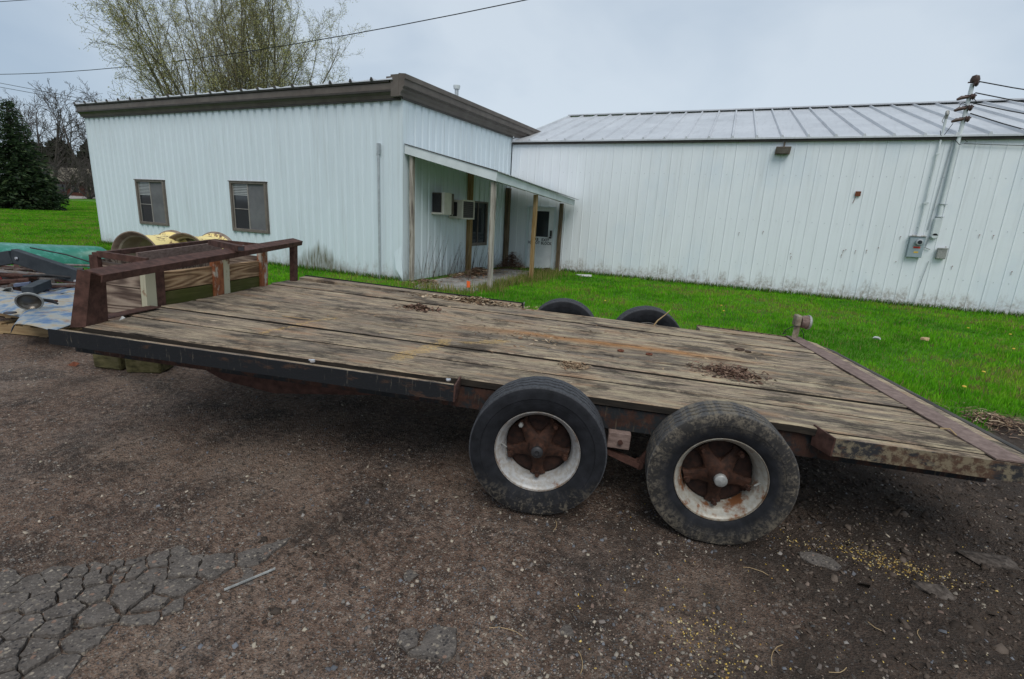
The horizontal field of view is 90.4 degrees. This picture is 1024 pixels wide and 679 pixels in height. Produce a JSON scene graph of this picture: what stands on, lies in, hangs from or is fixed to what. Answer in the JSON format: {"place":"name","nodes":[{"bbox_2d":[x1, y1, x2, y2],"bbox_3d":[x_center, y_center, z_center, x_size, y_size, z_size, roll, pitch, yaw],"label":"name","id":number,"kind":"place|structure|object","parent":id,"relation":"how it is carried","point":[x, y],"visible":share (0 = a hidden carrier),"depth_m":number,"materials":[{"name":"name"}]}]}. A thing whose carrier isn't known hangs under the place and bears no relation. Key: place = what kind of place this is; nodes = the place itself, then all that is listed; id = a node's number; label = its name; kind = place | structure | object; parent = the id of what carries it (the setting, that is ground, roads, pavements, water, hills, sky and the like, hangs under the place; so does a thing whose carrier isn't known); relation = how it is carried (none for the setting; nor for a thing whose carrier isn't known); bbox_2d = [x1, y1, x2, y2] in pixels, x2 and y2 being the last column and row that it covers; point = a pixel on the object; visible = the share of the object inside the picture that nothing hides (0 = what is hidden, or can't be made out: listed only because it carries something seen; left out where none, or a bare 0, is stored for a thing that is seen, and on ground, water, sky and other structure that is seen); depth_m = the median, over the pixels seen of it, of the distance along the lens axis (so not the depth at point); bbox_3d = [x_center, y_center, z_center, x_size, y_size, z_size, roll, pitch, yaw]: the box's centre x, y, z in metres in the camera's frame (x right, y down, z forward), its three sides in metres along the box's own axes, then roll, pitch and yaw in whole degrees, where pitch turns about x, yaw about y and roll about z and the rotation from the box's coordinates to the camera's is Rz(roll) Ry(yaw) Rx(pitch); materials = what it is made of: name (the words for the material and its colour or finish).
{"place":"outdoors","nodes":[
{"label":"outdoors","id":0,"kind":"place"},
{"bbox_2d":[1,87,80,101],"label":"power line","id":1,"kind":"object","parent":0,"point":[34,93],"visible":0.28,"depth_m":108.06,"materials":[{"name":"black metal"}]},
{"bbox_2d":[1,83,90,100],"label":"power line","id":2,"kind":"object","parent":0,"point":[43,91],"visible":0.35,"depth_m":106.10,"materials":[{"name":"black metal"}]},
{"bbox_2d":[0,200,111,249],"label":"grass","id":3,"kind":"structure","parent":0,"point":[50,216],"depth_m":25.24,"materials":[{"name":"green plant"}]},
{"bbox_2d":[69,196,86,198],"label":"driveway","id":4,"kind":"structure","parent":0,"point":[75,197],"depth_m":85.08,"materials":[{"name":"white concrete"}]},
{"bbox_2d":[0,0,525,74],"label":"power line","id":5,"kind":"object","parent":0,"point":[307,41],"visible":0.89,"depth_m":24.04,"materials":[{"name":"black metal"}]},
{"bbox_2d":[0,198,1023,678],"bbox_3d":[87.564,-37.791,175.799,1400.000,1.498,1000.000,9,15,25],"label":"ground","id":6,"kind":"structure","parent":0,"point":[92,442],"depth_m":2.47,"materials":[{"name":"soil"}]},
{"bbox_2d":[0,313,18,317],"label":"wooden pallet","id":7,"kind":"object","parent":6,"relation":"on","point":[8,316],"visible":0.03,"depth_m":6.30,"materials":[{"name":"brown wood"}]},
{"bbox_2d":[0,87,57,160],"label":"bare tree","id":8,"kind":"object","parent":6,"relation":"on","point":[36,128],"visible":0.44,"depth_m":93.58,"materials":[{"name":"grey plant"}]},
{"bbox_2d":[0,98,69,210],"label":"spruce tree","id":9,"kind":"object","parent":6,"relation":"on","point":[25,183],"visible":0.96,"depth_m":39.61,"materials":[{"name":"green plant"}]},
{"bbox_2d":[0,79,85,180],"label":"bare tree","id":10,"kind":"object","parent":6,"relation":"on","point":[59,136],"visible":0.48,"depth_m":88.38,"materials":[{"name":"brown plant"}]},
{"bbox_2d":[0,247,88,281],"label":"steel channel","id":11,"kind":"object","parent":6,"relation":"on","point":[35,262],"visible":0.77,"depth_m":6.95,"materials":[{"name":"metal"}]},
{"bbox_2d":[0,242,106,267],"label":"tarp","id":12,"kind":"object","parent":6,"relation":"on","point":[83,252],"visible":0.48,"depth_m":10.79,"materials":[{"name":"plastic"}]},
{"bbox_2d":[0,318,109,337],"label":"wooden pallet","id":13,"kind":"object","parent":6,"relation":"on","point":[5,327],"visible":0.13,"depth_m":5.55,"materials":[{"name":"brown wood"}]},
{"bbox_2d":[11,292,73,331],"bbox_3d":[-4.930,-0.330,5.762,0.949,0.197,2.303,-7,17,-34],"label":"car fender","id":14,"kind":"object","parent":13,"relation":"on","point":[48,315],"visible":0.58,"depth_m":5.35,"materials":[{"name":"blue paint"}]},
{"bbox_2d":[0,287,24,316],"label":"car fender","id":15,"kind":"object","parent":14,"relation":"on","point":[7,303],"visible":0.48,"depth_m":5.71,"materials":[{"name":"blue paint"}]},
{"bbox_2d":[0,284,13,287],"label":"scrap piece","id":16,"kind":"object","parent":15,"relation":"on","point":[6,286],"visible":0.67,"depth_m":6.54,"materials":[{"name":"grey metal"}]},
{"bbox_2d":[2,287,13,291],"bbox_3d":[-6.295,-0.550,6.263,0.385,0.218,0.060,7,15,17],"label":"scrap piece","id":17,"kind":"object","parent":15,"relation":"on","point":[10,289],"visible":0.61,"depth_m":6.21,"materials":[{"name":"grey metal"}]},
{"bbox_2d":[3,311,16,313],"bbox_3d":[-5.296,-0.283,5.361,0.110,0.013,0.108,9,15,25],"label":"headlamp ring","id":18,"kind":"object","parent":15,"relation":"on","point":[11,312],"visible":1,"depth_m":5.35,"materials":[{"name":"silver metal"}]},
{"bbox_2d":[0,278,28,284],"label":"scrap piece","id":19,"kind":"object","parent":15,"relation":"on","point":[9,281],"visible":0.88,"depth_m":6.70,"materials":[{"name":"metal"}]},
{"bbox_2d":[21,280,51,293],"bbox_3d":[-5.977,-0.660,6.392,0.120,0.129,0.466,-2,15,-20],"label":"steel bar","id":20,"kind":"object","parent":15,"relation":"on","point":[37,286],"visible":0.82,"depth_m":6.33,"materials":[{"name":"metal"}]},
{"bbox_2d":[14,292,58,309],"bbox_3d":[-5.156,-0.442,5.509,0.343,0.235,0.109,-6,44,-32],"label":"frying pan","id":21,"kind":"object","parent":14,"relation":"on","point":[27,300],"visible":0.98,"depth_m":5.49,"materials":[{"name":"grey metal"}]},
{"bbox_2d":[40,138,75,166],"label":"evergreen shrub","id":22,"kind":"object","parent":6,"relation":"on","point":[52,155],"visible":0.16,"depth_m":109.31,"materials":[{"name":"green plant"}]},
{"bbox_2d":[34,147,87,170],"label":"bare tree","id":23,"kind":"object","parent":6,"relation":"on","point":[65,161],"visible":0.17,"depth_m":102.12,"materials":[{"name":"brown plant"}]},
{"bbox_2d":[35,150,92,196],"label":"bare tree","id":24,"kind":"object","parent":6,"relation":"on","point":[78,178],"visible":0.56,"depth_m":75.46,"materials":[{"name":"brown plant"}]},
{"bbox_2d":[42,167,91,195],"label":"house","id":25,"kind":"structure","parent":6,"relation":"on","point":[75,193],"depth_m":99.49,"materials":[{"name":"red brick"}]},
{"bbox_2d":[58,184,66,191],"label":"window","id":26,"kind":"structure","parent":25,"relation":"in","point":[61,185],"depth_m":99.05,"materials":[{"name":"glass"}]},
{"bbox_2d":[47,158,94,198],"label":"bare tree","id":27,"kind":"object","parent":6,"relation":"on","point":[89,191],"visible":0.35,"depth_m":80.89,"materials":[{"name":"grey plant"}]},
{"bbox_2d":[25,76,120,191],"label":"bare tree","id":28,"kind":"object","parent":6,"relation":"on","point":[84,137],"visible":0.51,"depth_m":82.53,"materials":[{"name":"brown plant"}]},
{"bbox_2d":[51,161,94,197],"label":"bare tree","id":29,"kind":"object","parent":6,"relation":"on","point":[92,192],"visible":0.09,"depth_m":91.53,"materials":[{"name":"grey plant"}]},
{"bbox_2d":[68,362,79,366],"bbox_3d":[-4.056,0.222,4.710,0.128,0.040,0.043,6,14,14],"label":"brick shard","id":30,"kind":"object","parent":6,"relation":"on","point":[75,364],"visible":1,"depth_m":4.70,"materials":[{"name":"red brick"}]},
{"bbox_2d":[74,141,89,167],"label":"evergreen shrub","id":31,"kind":"object","parent":6,"relation":"on","point":[80,154],"visible":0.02,"depth_m":108.68,"materials":[{"name":"green plant"}]},
{"bbox_2d":[93,354,125,369],"bbox_3d":[-3.691,0.149,4.747,0.300,0.200,0.220,6,14,11],"label":"timber block","id":32,"kind":"object","parent":6,"relation":"on","point":[107,362],"depth_m":4.65,"materials":[{"name":"brown wood"}]},
{"bbox_2d":[0,537,291,678],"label":"asphalt patch","id":33,"kind":"object","parent":6,"relation":"on","point":[18,631],"visible":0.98,"depth_m":1.99,"materials":[{"name":"grey asphalt"}]},
{"bbox_2d":[125,359,173,372],"bbox_3d":[-3.341,0.161,4.688,0.300,0.240,0.240,2,14,-5],"label":"timber block","id":34,"kind":"object","parent":6,"relation":"on","point":[135,366],"depth_m":4.59,"materials":[{"name":"brown wood"}]},
{"bbox_2d":[111,230,190,255],"bbox_3d":[-6.227,-1.420,8.892,0.958,0.958,0.828,5,14,8],"label":"tractor rim","id":35,"kind":"object","parent":6,"relation":"on","point":[129,239],"visible":0.23,"depth_m":8.66,"materials":[{"name":"yellow paint"}]},
{"bbox_2d":[169,232,231,248],"bbox_3d":[-5.687,-1.488,9.323,0.948,0.948,0.788,5,14,8],"label":"tractor rim","id":36,"kind":"object","parent":6,"relation":"on","point":[205,236],"visible":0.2,"depth_m":9.15,"materials":[{"name":"yellow paint"}]},
{"bbox_2d":[67,0,371,100],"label":"willow tree","id":37,"kind":"object","parent":6,"relation":"on","point":[240,73],"visible":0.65,"depth_m":29.10,"materials":[{"name":"green plant"}]},
{"bbox_2d":[224,568,275,590],"bbox_3d":[-1.109,1.015,2.154,0.200,0.014,0.011,-9,19,-41],"label":"metal rod","id":38,"kind":"object","parent":6,"relation":"on","point":[249,579],"visible":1,"depth_m":2.15,"materials":[{"name":"silver metal"}]},
{"bbox_2d":[73,73,540,280],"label":"office building","id":39,"kind":"structure","parent":6,"relation":"on","point":[321,171],"depth_m":13.99,"materials":[{"name":"white metal"}]},
{"bbox_2d":[133,179,169,225],"bbox_3d":[-11.734,-4.466,16.550,1.550,1.430,0.115,9,15,25],"label":"window","id":40,"kind":"structure","parent":39,"relation":"in","point":[151,196],"depth_m":16.55,"materials":[{"name":"grey glass"}]},
{"bbox_2d":[228,180,269,233],"bbox_3d":[-7.558,-3.813,14.610,1.550,1.425,0.115,9,15,25],"label":"window","id":41,"kind":"structure","parent":39,"relation":"in","point":[248,199],"depth_m":14.61,"materials":[{"name":"grey glass"}]},
{"bbox_2d":[431,192,453,214],"bbox_3d":[-1.808,-3.600,13.470,0.400,0.560,0.580,9,15,25],"label":"air conditioner","id":42,"kind":"object","parent":39,"relation":"attached to","point":[442,203],"visible":1,"depth_m":13.27,"materials":[{"name":"beige metal"}]},
{"bbox_2d":[453,85,459,95],"bbox_3d":[-1.599,-6.972,14.637,0.200,0.680,0.200,9,15,25],"label":"roof vent","id":43,"kind":"object","parent":39,"relation":"on","point":[456,88],"visible":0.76,"depth_m":14.54,"materials":[{"name":"metal"}]},
{"bbox_2d":[449,200,474,218],"bbox_3d":[-1.409,-3.650,14.257,0.450,0.520,0.650,9,15,25],"label":"air conditioner","id":44,"kind":"object","parent":39,"relation":"attached to","point":[464,209],"visible":0.96,"depth_m":14.03,"materials":[{"name":"beige metal"}]},
{"bbox_2d":[472,201,488,245],"bbox_3d":[-1.064,-3.568,15.647,0.090,1.330,1.160,9,15,25],"label":"window","id":45,"kind":"structure","parent":39,"relation":"in","point":[480,221],"depth_m":15.81,"materials":[{"name":"black glass"}]},
{"bbox_2d":[404,143,578,288],"bbox_3d":[-0.254,-3.386,14.371,2.554,3.311,5.750,9,15,25],"label":"porch canopy","id":46,"kind":"object","parent":39,"relation":"attached to","point":[470,169],"visible":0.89,"depth_m":12.46,"materials":[{"name":"white paint"}]},
{"bbox_2d":[397,627,419,652],"bbox_3d":[-0.389,1.131,1.905,0.080,0.033,0.107,3,14,-1],"label":"asphalt chunk","id":47,"kind":"object","parent":6,"relation":"on","point":[408,639],"visible":0.96,"depth_m":1.89,"materials":[{"name":"grey asphalt"}]},
{"bbox_2d":[404,569,418,581],"bbox_3d":[-0.447,1.027,2.211,0.063,0.017,0.054,12,17,33],"label":"rock","id":48,"kind":"object","parent":6,"relation":"on","point":[410,575],"visible":1,"depth_m":2.20,"materials":[{"name":"stone"}]},
{"bbox_2d":[417,236,436,278],"bbox_3d":[-2.242,-2.103,13.035,0.220,1.145,0.744,13,17,35],"label":"bare weed","id":49,"kind":"object","parent":6,"relation":"on","point":[426,260],"visible":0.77,"depth_m":13.11,"materials":[{"name":"grey plant"}]},
{"bbox_2d":[408,626,456,662],"bbox_3d":[-0.287,1.129,1.885,0.169,0.034,0.143,4,14,5],"label":"asphalt chunk","id":50,"kind":"object","parent":6,"relation":"on","point":[439,643],"visible":1,"depth_m":1.86,"materials":[{"name":"grey asphalt"}]},
{"bbox_2d":[428,243,442,277],"bbox_3d":[-2.044,-2.103,13.359,0.247,1.011,0.568,9,15,25],"label":"bare weed","id":51,"kind":"object","parent":6,"relation":"on","point":[433,265],"visible":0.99,"depth_m":13.41,"materials":[{"name":"grey plant"}]},
{"bbox_2d":[436,239,448,276],"bbox_3d":[-1.887,-2.251,13.732,0.201,1.134,0.580,6,14,13],"label":"bare weed","id":52,"kind":"object","parent":6,"relation":"on","point":[442,260],"visible":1,"depth_m":13.78,"materials":[{"name":"grey plant"}]},
{"bbox_2d":[448,247,462,273],"bbox_3d":[-1.584,-2.268,14.289,0.433,0.930,0.166,-9,18,-39],"label":"bare weed","id":53,"kind":"object","parent":6,"relation":"on","point":[454,262],"visible":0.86,"depth_m":14.30,"materials":[{"name":"grey plant"}]},
{"bbox_2d":[459,244,470,271],"bbox_3d":[-1.407,-2.339,14.749,0.245,0.866,0.545,16,19,42],"label":"bare weed","id":54,"kind":"object","parent":6,"relation":"on","point":[464,262],"visible":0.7,"depth_m":14.82,"materials":[{"name":"grey plant"}]},
{"bbox_2d":[415,269,528,291],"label":"concrete walk","id":55,"kind":"structure","parent":6,"relation":"on","point":[460,283],"depth_m":13.34,"materials":[{"name":"grey concrete"}]},
{"bbox_2d":[403,279,443,283],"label":"leaf litter","id":56,"kind":"object","parent":55,"relation":"on","point":[423,281],"visible":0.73,"depth_m":12.46,"materials":[{"name":"brown plant"}]},
{"bbox_2d":[495,252,528,269],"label":"leaf litter","id":57,"kind":"object","parent":55,"relation":"on","point":[510,261],"visible":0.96,"depth_m":16.57,"materials":[{"name":"brown plant"}]},
{"bbox_2d":[432,267,514,281],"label":"leaf litter","id":58,"kind":"object","parent":6,"relation":"on","point":[478,271],"visible":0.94,"depth_m":14.09,"materials":[{"name":"brown plant"}]},
{"bbox_2d":[471,239,477,269],"bbox_3d":[-1.101,-2.568,15.221,0.158,1.113,0.239,9,15,25],"label":"bare weed","id":59,"kind":"object","parent":6,"relation":"on","point":[474,255],"visible":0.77,"depth_m":15.22,"materials":[{"name":"grey plant"}]},
{"bbox_2d":[382,266,582,296],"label":"dry tufts","id":60,"kind":"object","parent":6,"relation":"on","point":[538,275],"visible":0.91,"depth_m":12.55,"materials":[{"name":"brown plant"}]},
{"bbox_2d":[48,238,1023,544],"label":"flatbed trailer","id":61,"kind":"object","parent":6,"relation":"on","point":[212,306],"visible":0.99,"depth_m":2.89,"materials":[{"name":"brown wood"}]},
{"bbox_2d":[393,303,447,312],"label":"leaf litter","id":62,"kind":"object","parent":61,"relation":"on","point":[419,307],"visible":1,"depth_m":4.42,"materials":[{"name":"brown plant"}]},
{"bbox_2d":[413,294,538,310],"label":"leaf litter","id":63,"kind":"object","parent":61,"relation":"on","point":[475,299],"visible":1,"depth_m":5.02,"materials":[{"name":"brown plant"}]},
{"bbox_2d":[253,300,830,403],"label":"leaf litter","id":64,"kind":"object","parent":61,"relation":"on","point":[533,339],"visible":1,"depth_m":3.76,"materials":[{"name":"brown plant"}]},
{"bbox_2d":[558,360,590,370],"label":"leaf litter","id":65,"kind":"object","parent":61,"relation":"on","point":[573,364],"visible":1,"depth_m":3.13,"materials":[{"name":"beige plant"}]},
{"bbox_2d":[686,361,776,384],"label":"leaf litter","id":66,"kind":"object","parent":61,"relation":"on","point":[726,370],"visible":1,"depth_m":3.31,"materials":[{"name":"brown plant"}]},
{"bbox_2d":[99,240,1023,316],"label":"wall edge grass","id":67,"kind":"structure","parent":6,"relation":"on","point":[384,277],"depth_m":13.77,"materials":[{"name":"green plant"}]},
{"bbox_2d":[559,624,573,636],"bbox_3d":[0.214,1.129,1.966,0.056,0.018,0.056,9,15,25],"label":"rock","id":68,"kind":"object","parent":6,"relation":"on","point":[567,630],"visible":1,"depth_m":1.96,"materials":[{"name":"stone"}]},
{"bbox_2d":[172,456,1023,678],"bbox_3d":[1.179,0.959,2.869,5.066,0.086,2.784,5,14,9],"label":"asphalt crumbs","id":69,"kind":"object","parent":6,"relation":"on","point":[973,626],"visible":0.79,"depth_m":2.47,"materials":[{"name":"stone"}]},
{"bbox_2d":[508,98,1023,316],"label":"warehouse building","id":70,"kind":"structure","parent":6,"relation":"on","point":[723,196],"depth_m":14.06,"materials":[{"name":"white metal"}]},
{"bbox_2d":[527,207,554,267],"bbox_3d":[0.934,-3.413,17.110,0.922,2.010,0.100,9,15,25],"label":"door","id":71,"kind":"structure","parent":70,"relation":"in","point":[545,216],"depth_m":17.08,"materials":[{"name":"white metal"}]},
{"bbox_2d":[775,142,790,154],"bbox_3d":[7.203,-5.079,13.487,0.378,0.329,0.182,9,15,25],"label":"flood light","id":72,"kind":"object","parent":70,"relation":"attached to","point":[783,150],"visible":1,"depth_m":13.45,"materials":[{"name":"metal"}]},
{"bbox_2d":[905,110,949,257],"bbox_3d":[10.144,-3.712,12.315,0.340,3.409,0.192,9,15,25],"label":"electric meter","id":73,"kind":"object","parent":70,"relation":"attached to","point":[916,243],"visible":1,"depth_m":12.56,"materials":[{"name":"grey metal"}]},
{"bbox_2d":[935,248,948,258],"bbox_3d":[10.567,-2.120,12.502,0.200,0.265,0.112,9,15,25],"label":"junction box","id":74,"kind":"object","parent":70,"relation":"attached to","point":[941,253],"visible":1,"depth_m":12.47,"materials":[{"name":"grey metal"}]},
{"bbox_2d":[914,75,979,301],"bbox_3d":[10.331,-3.466,12.299,0.554,5.371,0.203,9,15,25],"label":"service mast","id":75,"kind":"object","parent":70,"relation":"attached to","point":[963,119],"visible":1,"depth_m":12.03,"materials":[{"name":"grey metal"}]},
{"bbox_2d":[970,113,1023,129],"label":"service cable","id":76,"kind":"object","parent":75,"relation":"attached to","point":[996,121],"visible":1,"depth_m":11.69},
{"bbox_2d":[972,103,1023,113],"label":"service cable","id":77,"kind":"object","parent":75,"relation":"attached to","point":[998,108],"visible":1,"depth_m":11.62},
{"bbox_2d":[975,92,1023,102],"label":"service cable","id":78,"kind":"object","parent":75,"relation":"attached to","point":[999,97],"visible":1,"depth_m":11.56,"materials":[{"name":"black rubber"}]},
{"bbox_2d":[979,81,1023,89],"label":"service cable","id":79,"kind":"object","parent":75,"relation":"attached to","point":[1001,85],"visible":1,"depth_m":11.50,"materials":[{"name":"black rubber"}]},
{"bbox_2d":[964,143,1023,145],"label":"wall wire","id":80,"kind":"object","parent":70,"relation":"attached to","point":[995,144],"depth_m":11.73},
{"bbox_2d":[569,478,1021,678],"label":"spilled corn","id":81,"kind":"object","parent":6,"relation":"on","point":[727,677],"visible":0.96,"depth_m":2.27,"materials":[{"name":"corn kernels"}]},
{"bbox_2d":[799,552,841,570],"bbox_3d":[1.490,1.069,2.456,0.181,0.038,0.097,9,15,25],"label":"rock","id":82,"kind":"object","parent":6,"relation":"on","point":[815,558],"visible":0.94,"depth_m":2.44,"materials":[{"name":"stone"}]},
{"bbox_2d":[911,580,955,599],"bbox_3d":[1.899,1.125,2.292,0.157,0.037,0.126,9,15,25],"label":"rock","id":83,"kind":"object","parent":6,"relation":"on","point":[941,591],"visible":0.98,"depth_m":2.27,"materials":[{"name":"grey stone"}]},
{"bbox_2d":[956,550,1023,570],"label":"rock","id":84,"kind":"object","parent":6,"relation":"on","point":[1003,562],"visible":1,"depth_m":2.51,"materials":[{"name":"grey stone"}]},
{"bbox_2d":[0,0,1023,153],"label":"sky","id":85,"kind":"structure","parent":0,"point":[535,64],"materials":[{"name":"grey"}]},
{"bbox_2d":[11,264,1023,430],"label":"lawn grass","id":86,"kind":"structure","parent":0,"point":[1007,389],"depth_m":9.89,"materials":[{"name":"green plant"}]},
{"bbox_2d":[920,337,929,340],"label":"litter","id":87,"kind":"object","parent":86,"relation":"on","point":[924,338],"visible":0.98,"depth_m":8.64,"materials":[{"name":"paper"}]},
{"bbox_2d":[936,402,1023,439],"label":"dead grass","id":88,"kind":"structure","parent":0,"point":[993,418],"depth_m":4.51,"materials":[{"name":"brown plant"}]},
{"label":"steel bar","id":89,"kind":"object","parent":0,"visible":0},
{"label":"steel bar","id":90,"kind":"object","parent":89,"relation":"on","visible":0},
{"bbox_2d":[67,264,89,266],"bbox_3d":[-7.600,-1.263,8.603,1.205,0.081,0.042,4,14,4],"label":"steel bar","id":91,"kind":"object","parent":90,"relation":"on","point":[81,265],"visible":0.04,"depth_m":8.56,"materials":[{"name":"grey metal"}]},
{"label":"scrap piece","id":92,"kind":"object","parent":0,"visible":0},
{"bbox_2d":[0,267,32,270],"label":"steel bar","id":93,"kind":"object","parent":92,"relation":"on","point":[20,269],"depth_m":7.99,"materials":[{"name":"metal"}]},
{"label":"steel bar","id":94,"kind":"object","parent":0,"visible":0},
{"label":"steel bar","id":95,"kind":"object","parent":94,"relation":"on","visible":0},
{"bbox_2d":[6,270,56,277],"bbox_3d":[-6.922,-0.948,7.461,2.405,0.076,0.056,5,14,8],"label":"scrap pipe","id":96,"kind":"object","parent":95,"relation":"on","point":[11,271],"visible":0.12,"depth_m":7.47,"materials":[{"name":"grey metal"}]},
{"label":"steel bar","id":97,"kind":"object","parent":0,"visible":0},
{"bbox_2d":[29,278,62,280],"bbox_3d":[-6.516,-0.837,7.055,1.567,0.149,0.040,3,14,-1],"label":"steel bar","id":98,"kind":"object","parent":97,"relation":"on","point":[43,279],"visible":0.17,"depth_m":7.04,"materials":[{"name":"grey metal"}]},
{"bbox_2d":[0,272,37,278],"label":"scrap pipe","id":99,"kind":"object","parent":98,"relation":"on","point":[11,275],"visible":0.71,"depth_m":7.01,"materials":[{"name":"metal"}]},
{"bbox_2d":[51,287,74,294],"bbox_3d":[-5.612,-0.653,6.713,1.967,0.088,0.829,12,16,32],"label":"car fender","id":100,"kind":"object","parent":97,"relation":"on","point":[64,290],"visible":0.12,"depth_m":6.67,"materials":[{"name":"blue paint"}]},
{"bbox_2d":[13,285,74,289],"bbox_3d":[-5.980,-0.702,6.730,1.132,0.096,0.045,-2,15,-19],"label":"steel bar","id":101,"kind":"object","parent":100,"relation":"on","point":[51,287],"visible":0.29,"depth_m":6.71,"materials":[{"name":"grey metal"}]},
{"bbox_2d":[13,282,30,286],"bbox_3d":[-6.312,-0.713,6.550,0.156,0.052,0.096,-5,16,-31],"label":"scrap piece","id":102,"kind":"object","parent":101,"relation":"on","point":[20,284],"visible":0.79,"depth_m":6.51,"materials":[{"name":"blue metal"}]},
{"bbox_2d":[10,283,74,284],"bbox_3d":[-6.401,-0.738,6.734,1.272,0.045,0.045,1,14,-8],"label":"steel bar","id":103,"kind":"object","parent":101,"relation":"on","point":[58,283],"depth_m":6.77,"materials":[{"name":"grey metal"}]},
{"bbox_2d":[23,274,70,277],"bbox_3d":[-6.304,-0.858,6.996,0.649,0.121,0.350,-7,17,-36],"label":"scrap pipe","id":104,"kind":"object","parent":100,"relation":"on","point":[44,275],"visible":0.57,"depth_m":6.86,"materials":[{"name":"metal"}]},
{"bbox_2d":[47,279,75,282],"bbox_3d":[-6.215,-0.802,7.015,0.826,0.032,0.045,6,14,11],"label":"steel bar","id":105,"kind":"object","parent":100,"relation":"on","point":[63,281],"visible":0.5,"depth_m":6.99,"materials":[{"name":"metal"}]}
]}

